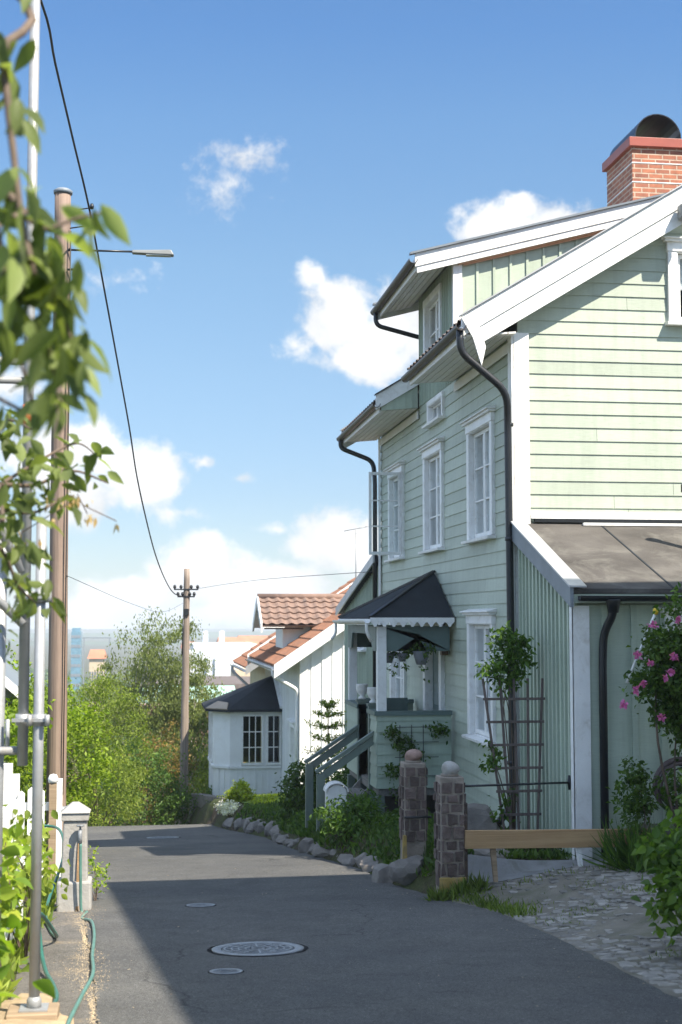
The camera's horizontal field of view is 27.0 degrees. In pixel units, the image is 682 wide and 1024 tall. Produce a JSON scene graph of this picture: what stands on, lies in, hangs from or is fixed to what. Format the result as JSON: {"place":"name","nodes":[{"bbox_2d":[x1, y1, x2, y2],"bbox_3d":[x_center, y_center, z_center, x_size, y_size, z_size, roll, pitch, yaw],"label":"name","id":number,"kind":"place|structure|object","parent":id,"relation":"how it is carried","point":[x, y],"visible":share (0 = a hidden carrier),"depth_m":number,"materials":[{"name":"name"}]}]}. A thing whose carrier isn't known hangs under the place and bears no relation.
{"place":"outdoors","nodes":[
{"label":"outdoors","id":0,"kind":"place"},
{"bbox_2d":[11,902,97,1023],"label":"old asphalt verge","id":1,"kind":"structure","parent":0,"point":[60,951],"depth_m":9.58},
{"bbox_2d":[0,822,54,966],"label":"hydrangea","id":2,"kind":"object","parent":1,"relation":"on","point":[10,897],"visible":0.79,"depth_m":7.96,"materials":[{"name":"green plant"}]},
{"bbox_2d":[0,894,55,1007],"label":"hydrangea","id":3,"kind":"object","parent":1,"relation":"on","point":[14,920],"visible":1,"depth_m":5.79,"materials":[{"name":"green plant"}]},
{"bbox_2d":[0,880,58,1002],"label":"fence weeds","id":4,"kind":"object","parent":1,"relation":"on","point":[7,984],"visible":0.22,"depth_m":9.47,"materials":[{"name":"green plant"}]},
{"bbox_2d":[5,1002,59,1020],"bbox_3d":[-1.660,2.719,7.664,0.270,0.085,0.240,1,-4,-8],"label":"wood block","id":5,"kind":"object","parent":1,"relation":"on","point":[52,1012],"depth_m":7.57,"materials":[{"name":"wood"}]},
{"bbox_2d":[3,803,70,956],"bbox_3d":[-2.217,2.634,10.018,0.599,1.094,1.676,1,-4,-8],"label":"hydrangea","id":6,"kind":"object","parent":1,"relation":"on","point":[47,873],"visible":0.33,"depth_m":9.98,"materials":[{"name":"green plant"}]},
{"bbox_2d":[0,993,73,1023],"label":"sand","id":7,"kind":"structure","parent":1,"relation":"on","point":[45,998],"depth_m":7.72,"materials":[{"name":"sand"}]},
{"bbox_2d":[0,0,51,1012],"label":"scaffold","id":8,"kind":"object","parent":7,"relation":"on","point":[38,719],"visible":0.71,"depth_m":7.79,"materials":[{"name":"metal"}]},
{"bbox_2d":[40,824,62,1001],"bbox_3d":[-2.078,2.990,9.926,0.278,0.514,8.624,1,-4,-11],"label":"garden hose","id":9,"kind":"object","parent":1,"relation":"on","point":[52,930],"visible":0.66,"depth_m":10.22,"materials":[{"name":"rubber"}]},
{"bbox_2d":[56,802,91,911],"bbox_3d":[-2.362,3.101,12.616,0.300,1.035,0.368,1,-4,-8],"label":"standpipe post","id":10,"kind":"object","parent":1,"relation":"on","point":[75,817],"visible":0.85,"depth_m":12.54,"materials":[{"name":"concrete"}]},
{"bbox_2d":[66,844,95,1023],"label":"garden hose","id":11,"kind":"object","parent":1,"relation":"on","point":[77,1004],"visible":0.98,"depth_m":10.17,"materials":[{"name":"rubber"}]},
{"bbox_2d":[58,906,117,1023],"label":"gravel","id":12,"kind":"structure","parent":1,"relation":"on","point":[90,1005],"depth_m":9.26,"materials":[{"name":"gravel"}]},
{"bbox_2d":[6,641,181,644],"bbox_3d":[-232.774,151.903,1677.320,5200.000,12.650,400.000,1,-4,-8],"label":"hills","id":13,"kind":"structure","parent":0,"point":[69,643],"depth_m":1518.16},
{"bbox_2d":[6,631,275,637],"bbox_3d":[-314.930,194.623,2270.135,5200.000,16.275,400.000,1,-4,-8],"label":"hills","id":14,"kind":"structure","parent":0,"point":[212,634],"depth_m":2117.92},
{"bbox_2d":[6,629,671,1000],"bbox_3d":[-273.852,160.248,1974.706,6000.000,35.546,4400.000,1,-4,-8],"label":"ground","id":15,"kind":"structure","parent":0,"point":[206,813],"depth_m":37.33,"materials":[{"name":"stone"}]},
{"bbox_2d":[4,655,33,762],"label":"garden shed","id":16,"kind":"structure","parent":15,"relation":"on","point":[11,679],"depth_m":20.45,"materials":[{"name":"white paint"}]},
{"bbox_2d":[4,693,55,849],"bbox_3d":[-5.122,3.284,16.917,3.305,3.187,3.027,1,-4,-8],"label":"garden tree","id":17,"kind":"object","parent":15,"relation":"on","point":[13,742],"visible":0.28,"depth_m":17.23,"materials":[{"name":"green plant"}]},
{"bbox_2d":[2,763,62,939],"bbox_3d":[-2.849,2.636,10.768,1.050,1.750,7.316,1,-4,-8],"label":"picket fence","id":18,"kind":"object","parent":15,"relation":"on","point":[13,796],"visible":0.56,"depth_m":14.21,"materials":[{"name":"white paint"}]},
{"bbox_2d":[0,0,130,657],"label":"overhanging tree","id":19,"kind":"object","parent":15,"relation":"on","point":[33,274],"visible":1,"depth_m":3.16,"materials":[{"name":"green plant"}]},
{"bbox_2d":[6,640,126,830],"bbox_3d":[-5.095,3.730,21.620,3.643,3.779,3.347,1,-4,-8],"label":"garden tree","id":20,"kind":"object","parent":15,"relation":"on","point":[73,791],"visible":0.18,"depth_m":21.41,"materials":[{"name":"green plant"}]},
{"bbox_2d":[44,187,93,850],"bbox_3d":[-3.679,0.156,18.055,0.875,8.803,0.475,2,-5,-29],"label":"utility pole","id":21,"kind":"object","parent":15,"relation":"on","point":[57,691],"visible":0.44,"depth_m":18.04,"materials":[{"name":"brown wood"}]},
{"bbox_2d":[68,249,173,256],"bbox_3d":[-2.848,-3.363,18.404,1.361,0.082,0.140,0,-4,-6],"label":"street lamp","id":22,"kind":"object","parent":21,"relation":"attached to","point":[158,253],"visible":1,"depth_m":18.39,"materials":[{"name":"black metal"}]},
{"bbox_2d":[66,742,78,805],"bbox_3d":[-4.679,4.902,24.696,0.531,1.928,0.534,1,-4,-8],"label":"slim conifer","id":23,"kind":"object","parent":15,"relation":"on","point":[72,760],"visible":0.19,"depth_m":24.70,"materials":[{"name":"green plant"}]},
{"bbox_2d":[70,628,81,689],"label":"glass tower","id":24,"kind":"structure","parent":15,"relation":"on","point":[76,653],"depth_m":509.44,"materials":[{"name":"glass"}]},
{"bbox_2d":[23,669,159,825],"bbox_3d":[-5.862,5.996,32.596,3.429,4.908,3.081,1,-4,-8],"label":"garden tree","id":25,"kind":"object","parent":15,"relation":"on","point":[96,813],"visible":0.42,"depth_m":32.43,"materials":[{"name":"green plant"}]},
{"bbox_2d":[82,637,110,683],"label":"gantry crane","id":26,"kind":"object","parent":15,"relation":"on","point":[84,638],"visible":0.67,"depth_m":490.93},
{"bbox_2d":[87,649,106,729],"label":"town house","id":27,"kind":"structure","parent":15,"relation":"on","point":[96,657],"depth_m":274.74,"materials":[{"name":"paint"}]},
{"bbox_2d":[88,846,110,900],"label":"weed","id":28,"kind":"object","parent":15,"relation":"on","point":[96,869],"visible":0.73,"depth_m":13.22,"materials":[{"name":"green plant"}]},
{"bbox_2d":[91,775,164,825],"bbox_3d":[-5.497,7.334,35.266,2.283,2.471,1.804,1,-4,-8],"label":"bushy tree","id":29,"kind":"object","parent":15,"relation":"on","point":[120,822],"visible":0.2,"depth_m":35.15,"materials":[{"name":"green plant"}]},
{"bbox_2d":[20,666,246,825],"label":"trees","id":30,"kind":"object","parent":15,"relation":"on","point":[31,670],"depth_m":542.43,"materials":[{"name":"green plant"}]},
{"bbox_2d":[69,605,205,825],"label":"birch tree","id":31,"kind":"object","parent":15,"relation":"on","point":[143,676],"visible":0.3,"depth_m":48.70,"materials":[{"name":"green plant"}]},
{"bbox_2d":[100,729,211,825],"bbox_3d":[-4.934,7.657,37.471,3.516,3.686,3.369,1,-4,-8],"label":"bushy tree","id":32,"kind":"object","parent":15,"relation":"on","point":[167,805],"visible":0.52,"depth_m":37.21,"materials":[{"name":"green plant"}]},
{"bbox_2d":[114,718,199,825],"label":"maple tree","id":33,"kind":"object","parent":15,"relation":"on","point":[163,745],"visible":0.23,"depth_m":42.14,"materials":[{"name":"green plant"}]},
{"bbox_2d":[141,615,226,824],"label":"birch tree","id":34,"kind":"object","parent":15,"relation":"on","point":[199,713],"visible":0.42,"depth_m":47.90,"materials":[{"name":"green plant"}]},
{"bbox_2d":[136,685,234,777],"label":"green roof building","id":35,"kind":"structure","parent":15,"relation":"on","point":[228,688],"depth_m":137.43,"materials":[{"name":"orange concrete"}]},
{"bbox_2d":[173,569,198,824],"bbox_3d":[-4.327,5.377,39.484,0.722,7.603,0.269,1,-4,-8],"label":"utility pole","id":36,"kind":"object","parent":15,"relation":"on","point":[184,736],"visible":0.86,"depth_m":39.47,"materials":[{"name":"brown wood"}]},
{"bbox_2d":[40,0,182,596],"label":"overhead cable","id":37,"kind":"object","parent":36,"relation":"attached to","point":[57,72],"visible":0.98,"depth_m":19.06,"materials":[{"name":"rubber"}]},
{"bbox_2d":[138,676,249,762],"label":"brown flat building","id":38,"kind":"structure","parent":15,"relation":"on","point":[236,682],"depth_m":157.48,"materials":[{"name":"tile"}]},
{"bbox_2d":[188,737,208,793],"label":"bushy tree","id":39,"kind":"object","parent":15,"relation":"on","point":[203,777],"visible":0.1,"depth_m":43.35,"materials":[{"name":"green plant"}]},
{"bbox_2d":[189,793,224,813],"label":"stone wall","id":40,"kind":"structure","parent":15,"relation":"on","point":[201,799],"depth_m":36.42,"materials":[{"name":"stone"}]},
{"bbox_2d":[189,642,256,675],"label":"white hall","id":41,"kind":"structure","parent":15,"relation":"on","point":[225,654],"depth_m":317.88,"materials":[{"name":"paint"}]},
{"bbox_2d":[214,799,240,815],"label":"flowering bush","id":42,"kind":"object","parent":15,"relation":"on","point":[225,808],"visible":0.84,"depth_m":30.18,"materials":[{"name":"white plant"}]},
{"bbox_2d":[217,778,263,802],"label":"garden plant","id":43,"kind":"object","parent":15,"relation":"on","point":[240,791],"visible":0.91,"depth_m":30.89,"materials":[{"name":"green plant"}]},
{"bbox_2d":[237,636,267,641],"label":"town house","id":44,"kind":"structure","parent":15,"relation":"on","point":[249,638],"depth_m":431.99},
{"bbox_2d":[250,794,276,803],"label":"garden plant","id":45,"kind":"object","parent":15,"relation":"on","point":[267,799],"visible":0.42,"depth_m":30.28,"materials":[{"name":"green plant"}]},
{"bbox_2d":[202,582,352,795],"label":"white house","id":46,"kind":"structure","parent":15,"relation":"on","point":[299,655],"depth_m":36.09,"materials":[{"name":"paint"}]},
{"bbox_2d":[210,711,212,761],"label":"window","id":47,"kind":"structure","parent":46,"relation":"in","point":[211,714],"depth_m":37.62,"materials":[{"name":"white paint"}]},
{"bbox_2d":[241,714,263,764],"bbox_3d":[-2.331,5.920,37.119,0.580,1.300,0.550,1,-4,-8],"label":"window","id":48,"kind":"structure","parent":46,"relation":"in","point":[251,731],"depth_m":37.31,"materials":[{"name":"white paint"}]},
{"bbox_2d":[266,714,280,764],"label":"window","id":49,"kind":"structure","parent":46,"relation":"in","point":[272,731],"depth_m":37.38,"materials":[{"name":"white paint"}]},
{"bbox_2d":[286,718,294,777],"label":"window","id":50,"kind":"structure","parent":46,"relation":"in","point":[291,721],"depth_m":34.47,"materials":[{"name":"white paint"}]},
{"bbox_2d":[229,578,354,762],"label":"tiled house","id":51,"kind":"structure","parent":15,"relation":"on","point":[257,673],"depth_m":45.17,"materials":[{"name":"ceramic"}]},
{"bbox_2d":[271,752,331,819],"bbox_3d":[-0.651,4.689,24.219,1.129,1.161,1.369,1,-4,-8],"label":"shrub","id":52,"kind":"object","parent":15,"relation":"on","point":[293,798],"visible":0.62,"depth_m":24.07,"materials":[{"name":"green plant"}]},
{"bbox_2d":[298,837,313,852],"bbox_3d":[-0.448,4.494,18.940,0.243,0.311,0.243,1,-4,-8],"label":"boulder","id":53,"kind":"object","parent":15,"relation":"on","point":[304,844],"visible":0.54,"depth_m":18.87,"materials":[{"name":"grey stone"}]},
{"bbox_2d":[311,847,328,857],"bbox_3d":[-0.228,4.242,17.679,0.276,0.168,0.313,1,-4,-8],"label":"edging stone","id":54,"kind":"object","parent":15,"relation":"on","point":[320,852],"visible":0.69,"depth_m":17.59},
{"bbox_2d":[301,698,346,782],"bbox_3d":[-0.258,4.778,27.441,1.047,2.386,1.021,1,-4,-8],"label":"young conifer","id":55,"kind":"object","parent":15,"relation":"on","point":[327,713],"visible":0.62,"depth_m":27.43,"materials":[{"name":"green plant"}]},
{"bbox_2d":[234,801,430,837],"bbox_3d":[-0.374,5.308,24.853,2.360,1.528,10.182,1,-4,-8],"label":"ground cover","id":56,"kind":"object","parent":15,"relation":"on","point":[299,830],"visible":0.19,"depth_m":26.73,"materials":[{"name":"green plant"}]},
{"bbox_2d":[323,781,348,814],"bbox_3d":[-0.069,4.119,18.976,0.310,1.030,0.280,1,-4,-8],"label":"mail box","id":57,"kind":"object","parent":15,"relation":"on","point":[333,789],"visible":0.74,"depth_m":18.90,"materials":[{"name":"white paint"}]},
{"bbox_2d":[337,854,352,865],"bbox_3d":[0.075,4.098,16.711,0.233,0.148,0.298,1,-4,-8],"label":"edging stone","id":58,"kind":"object","parent":15,"relation":"on","point":[344,859],"visible":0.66,"depth_m":16.65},
{"bbox_2d":[326,747,370,790],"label":"shrub","id":59,"kind":"object","parent":15,"relation":"on","point":[343,778],"visible":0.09,"depth_m":23.43,"materials":[{"name":"green plant"}]},
{"bbox_2d":[309,788,391,840],"bbox_3d":[0.121,3.737,17.436,1.012,0.724,1.158,1,-4,-8],"label":"shrub","id":60,"kind":"object","parent":15,"relation":"on","point":[357,810],"visible":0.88,"depth_m":17.32,"materials":[{"name":"green plant"}]},
{"bbox_2d":[359,856,378,871],"bbox_3d":[0.351,3.928,15.768,0.305,0.218,0.300,1,-4,-8],"label":"edging stone","id":61,"kind":"object","parent":15,"relation":"on","point":[367,864],"visible":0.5,"depth_m":15.69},
{"bbox_2d":[350,808,399,834],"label":"shrub","id":62,"kind":"object","parent":15,"relation":"on","point":[391,820],"visible":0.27,"depth_m":16.96,"materials":[{"name":"green plant"}]},
{"bbox_2d":[371,863,393,882],"bbox_3d":[0.461,3.802,14.701,0.338,0.326,0.532,-2,-5,29],"label":"boulder","id":63,"kind":"object","parent":15,"relation":"on","point":[380,871],"visible":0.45,"depth_m":14.54,"materials":[{"name":"grey stone"}]},
{"bbox_2d":[388,855,424,885],"bbox_3d":[0.719,3.583,14.209,0.472,0.319,0.304,3,-6,-39],"label":"boulder","id":64,"kind":"object","parent":15,"relation":"on","point":[402,871],"visible":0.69,"depth_m":14.08,"materials":[{"name":"grey stone"}]},
{"bbox_2d":[398,749,431,858],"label":"gate pillar","id":65,"kind":"structure","parent":15,"relation":"on","point":[412,804],"depth_m":14.29,"materials":[{"name":"stone"}]},
{"bbox_2d":[306,811,571,876],"bbox_3d":[0.871,3.907,16.832,1.745,0.924,6.589,1,-4,-12],"label":"ground cover","id":66,"kind":"object","parent":15,"relation":"on","point":[391,831],"visible":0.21,"depth_m":15.87,"materials":[{"name":"green plant"}]},
{"bbox_2d":[433,761,466,892],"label":"gate pillar","id":67,"kind":"structure","parent":15,"relation":"on","point":[450,819],"depth_m":13.12,"materials":[{"name":"stone"}]},
{"bbox_2d":[465,775,570,789],"bbox_3d":[1.680,2.634,13.685,1.275,0.140,0.038,2,-5,-25],"label":"iron rod","id":68,"kind":"object","parent":67,"relation":"attached to","point":[568,782],"visible":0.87,"depth_m":13.72,"materials":[{"name":"black metal"}]},
{"bbox_2d":[420,870,494,901],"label":"weeds","id":69,"kind":"object","parent":15,"relation":"on","point":[478,883],"visible":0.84,"depth_m":12.93,"materials":[{"name":"green plant"}]},
{"bbox_2d":[467,803,499,829],"bbox_3d":[1.436,3.433,15.356,0.698,0.582,0.659,1,-4,-8],"label":"boulder","id":70,"kind":"object","parent":15,"relation":"on","point":[478,815],"visible":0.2,"depth_m":15.12,"materials":[{"name":"grey stone"}]},
{"bbox_2d":[471,849,512,858],"bbox_3d":[1.372,3.366,13.854,0.657,0.200,0.345,1,-4,-8],"label":"boulder","id":71,"kind":"object","parent":15,"relation":"on","point":[483,852],"visible":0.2,"depth_m":13.74,"materials":[{"name":"grey stone"}]},
{"bbox_2d":[304,114,681,859],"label":"green house","id":72,"kind":"structure","parent":15,"relation":"on","point":[520,420],"depth_m":16.59,"materials":[{"name":"green paint"}]},
{"bbox_2d":[345,526,368,578],"bbox_3d":[0.385,1.188,29.525,0.653,1.858,0.400,1,-4,-8],"label":"antenna mast","id":73,"kind":"object","parent":72,"relation":"on","point":[356,549],"visible":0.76,"depth_m":29.54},
{"bbox_2d":[356,684,368,698],"bbox_3d":[0.308,2.624,20.781,0.187,0.220,0.190,1,-4,-8],"label":"urn","id":74,"kind":"object","parent":72,"relation":"on","point":[361,689],"visible":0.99,"depth_m":20.72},
{"bbox_2d":[367,687,375,702],"bbox_3d":[0.450,2.548,19.764,0.187,0.220,0.190,1,-4,-8],"label":"urn","id":75,"kind":"object","parent":72,"relation":"on","point":[371,692],"visible":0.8,"depth_m":19.70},
{"bbox_2d":[369,460,404,562],"bbox_3d":[0.741,0.008,23.811,0.750,1.624,1.500,1,-4,-8],"label":"window","id":76,"kind":"structure","parent":72,"relation":"in","point":[395,474],"depth_m":23.24,"materials":[{"name":"white paint"}]},
{"bbox_2d":[366,698,407,767],"bbox_3d":[0.721,3.341,21.432,0.650,1.050,0.440,1,-4,-8],"label":"bench","id":77,"kind":"object","parent":72,"relation":"on","point":[397,704],"visible":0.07,"depth_m":21.66,"materials":[{"name":"green paint"}]},
{"bbox_2d":[387,651,400,676],"bbox_3d":[0.686,1.912,19.473,0.419,0.694,0.313,1,-4,-8],"label":"hanging pot","id":78,"kind":"object","parent":72,"relation":"hanging from","point":[390,656],"visible":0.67,"depth_m":19.41,"materials":[{"name":"metal"}]},
{"bbox_2d":[389,622,406,697],"bbox_3d":[0.982,2.470,23.538,0.295,1.654,1.500,1,-4,-8],"label":"window","id":79,"kind":"structure","parent":72,"relation":"in","point":[397,683],"depth_m":24.03,"materials":[{"name":"white paint"}]},
{"bbox_2d":[388,649,412,671],"bbox_3d":[0.849,1.870,19.402,0.289,0.622,0.357,3,-5,-37],"label":"hanging pot","id":80,"kind":"object","parent":72,"relation":"hanging from","point":[403,656],"visible":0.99,"depth_m":19.35,"materials":[{"name":"ceramic"}]},
{"bbox_2d":[379,721,449,801],"bbox_3d":[0.983,3.365,19.040,1.015,1.145,0.316,1,-4,-8],"label":"climbing rose","id":81,"kind":"object","parent":72,"relation":"attached to","point":[400,742],"visible":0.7,"depth_m":19.05,"materials":[{"name":"plant"}]},
{"bbox_2d":[407,640,435,682],"bbox_3d":[1.102,1.939,19.338,0.422,0.768,0.318,-3,-5,38],"label":"hanging pot","id":82,"kind":"object","parent":72,"relation":"hanging from","point":[420,657],"visible":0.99,"depth_m":19.27,"materials":[{"name":"metal"}]},
{"bbox_2d":[416,435,444,554],"bbox_3d":[1.390,-0.220,20.780,0.295,1.624,1.500,1,-4,-8],"label":"window","id":83,"kind":"structure","parent":72,"relation":"in","point":[432,452],"depth_m":21.13,"materials":[{"name":"white paint"}]},
{"bbox_2d":[423,283,441,352],"bbox_3d":[1.432,-2.722,20.954,0.217,1.030,1.250,1,-4,-8],"label":"dormer window","id":84,"kind":"structure","parent":72,"relation":"in","point":[432,305],"depth_m":21.33,"materials":[{"name":"white paint"}]},
{"bbox_2d":[422,391,444,428],"bbox_3d":[1.423,-1.476,20.677,0.285,0.395,1.180,1,-4,-8],"label":"vent window","id":85,"kind":"structure","parent":72,"relation":"in","point":[435,406],"depth_m":20.77,"materials":[{"name":"white paint"}]},
{"bbox_2d":[423,622,444,709],"bbox_3d":[1.384,2.684,20.556,0.190,2.230,1.350,1,-4,-8],"label":"door","id":86,"kind":"structure","parent":72,"relation":"in","point":[434,691],"depth_m":20.94,"materials":[{"name":"white paint"}]},
{"bbox_2d":[459,404,495,544],"bbox_3d":[1.793,-0.438,17.876,0.295,1.624,1.500,1,-4,-8],"label":"window","id":87,"kind":"structure","parent":72,"relation":"in","point":[480,452],"depth_m":18.17,"materials":[{"name":"white paint"}]},
{"bbox_2d":[459,608,496,746],"bbox_3d":[1.788,2.033,17.730,0.295,1.654,1.500,1,-4,-8],"label":"window","id":88,"kind":"structure","parent":72,"relation":"in","point":[478,621],"depth_m":18.21,"materials":[{"name":"white paint"}]},
{"bbox_2d":[481,678,544,829],"bbox_3d":[1.803,2.561,14.721,0.668,1.664,0.146,1,-4,-8],"label":"fan trellis","id":89,"kind":"object","parent":72,"relation":"attached to","point":[539,767],"visible":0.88,"depth_m":14.72,"materials":[{"name":"brown wood"}]},
{"bbox_2d":[474,620,539,829],"bbox_3d":[1.731,2.278,14.857,0.702,2.301,0.542,1,-4,-8],"label":"climbing plant","id":90,"kind":"object","parent":89,"relation":"attached to","point":[515,644],"visible":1,"depth_m":14.83,"materials":[{"name":"green plant"}]},
{"bbox_2d":[652,756,681,811],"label":"hose reel","id":91,"kind":"object","parent":72,"relation":"attached to","point":[668,763],"visible":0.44,"depth_m":13.70,"materials":[{"name":"black metal"}]},
{"bbox_2d":[658,605,681,631],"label":"annex window","id":92,"kind":"structure","parent":72,"relation":"in","point":[660,606],"depth_m":14.07,"materials":[{"name":"white paint"}]},
{"bbox_2d":[661,236,681,325],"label":"window","id":93,"kind":"structure","parent":72,"relation":"in","point":[673,246],"depth_m":16.66,"materials":[{"name":"white paint"}]},
{"bbox_2d":[569,814,676,874],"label":"tall grass","id":94,"kind":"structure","parent":15,"relation":"on","point":[623,857],"depth_m":12.99,"materials":[{"name":"green plant"}]},
{"bbox_2d":[606,755,664,841],"bbox_3d":[2.728,2.821,13.171,0.515,1.104,0.528,1,-4,-8],"label":"shrub","id":95,"kind":"object","parent":15,"relation":"on","point":[634,803],"visible":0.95,"depth_m":13.15,"materials":[{"name":"green plant"}]},
{"bbox_2d":[630,799,681,947],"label":"raspberry bush","id":96,"kind":"object","parent":15,"relation":"on","point":[663,847],"visible":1,"depth_m":9.45,"materials":[{"name":"green plant"}]},
{"bbox_2d":[648,767,681,818],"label":"hedge plant","id":97,"kind":"object","parent":15,"relation":"on","point":[671,786],"visible":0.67,"depth_m":13.33,"materials":[{"name":"green plant"}]},
{"bbox_2d":[0,0,681,628],"label":"sky","id":98,"kind":"structure","parent":0,"point":[290,158],"materials":[{"name":"blue"}]},
{"bbox_2d":[84,824,681,1023],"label":"road","id":99,"kind":"structure","parent":0,"point":[376,953],"depth_m":9.97,"materials":[{"name":"asphalt"}]},
{"bbox_2d":[208,968,243,974],"bbox_3d":[-0.744,2.971,9.200,0.237,0.022,0.236,1,-4,-8],"label":"valve cover","id":100,"kind":"object","parent":99,"relation":"on","point":[225,971],"visible":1,"depth_m":9.19,"materials":[{"name":"metal"}]},
{"bbox_2d":[207,941,308,956],"bbox_3d":[-0.594,3.117,10.151,0.726,0.058,0.724,1,-4,-8],"label":"manhole cover","id":101,"kind":"object","parent":99,"relation":"on","point":[256,949],"visible":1,"depth_m":10.12,"materials":[{"name":"metal"}]},
{"bbox_2d":[467,854,614,883],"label":"garden path","id":102,"kind":"structure","parent":0,"point":[510,869],"depth_m":13.46,"materials":[{"name":"concrete"}]},
{"bbox_2d":[449,865,681,999],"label":"driveway","id":103,"kind":"structure","parent":0,"point":[635,924],"depth_m":11.22,"materials":[{"name":"stone"}]},
{"bbox_2d":[447,885,554,916],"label":"weeds","id":104,"kind":"object","parent":103,"relation":"on","point":[494,905],"visible":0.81,"depth_m":12.27,"materials":[{"name":"green plant"}]},
{"bbox_2d":[465,829,641,881],"bbox_3d":[2.016,3.206,13.218,1.772,0.526,0.082,1,-4,-8],"label":"plank barrier","id":105,"kind":"object","parent":103,"relation":"on","point":[494,840],"visible":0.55,"depth_m":13.16,"materials":[{"name":"brown wood"}]},
{"bbox_2d":[495,864,616,893],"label":"weeds","id":106,"kind":"object","parent":103,"relation":"on","point":[551,875],"visible":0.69,"depth_m":13.04,"materials":[{"name":"green plant"}]},
{"bbox_2d":[515,875,681,959],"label":"weeds","id":107,"kind":"object","parent":103,"relation":"on","point":[671,950],"visible":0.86,"depth_m":11.59,"materials":[{"name":"green plant"}]},
{"bbox_2d":[619,582,681,827],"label":"rose bush","id":108,"kind":"object","parent":103,"relation":"on","point":[661,682],"visible":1,"depth_m":13.13,"materials":[{"name":"green plant"}]},
{"bbox_2d":[625,608,658,682],"bbox_3d":[2.836,1.259,13.409,0.332,0.711,0.052,1,-4,-8],"label":"plant stake","id":109,"kind":"object","parent":108,"relation":"attached to","point":[641,646],"visible":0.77,"depth_m":13.39,"materials":[{"name":"white paint"}]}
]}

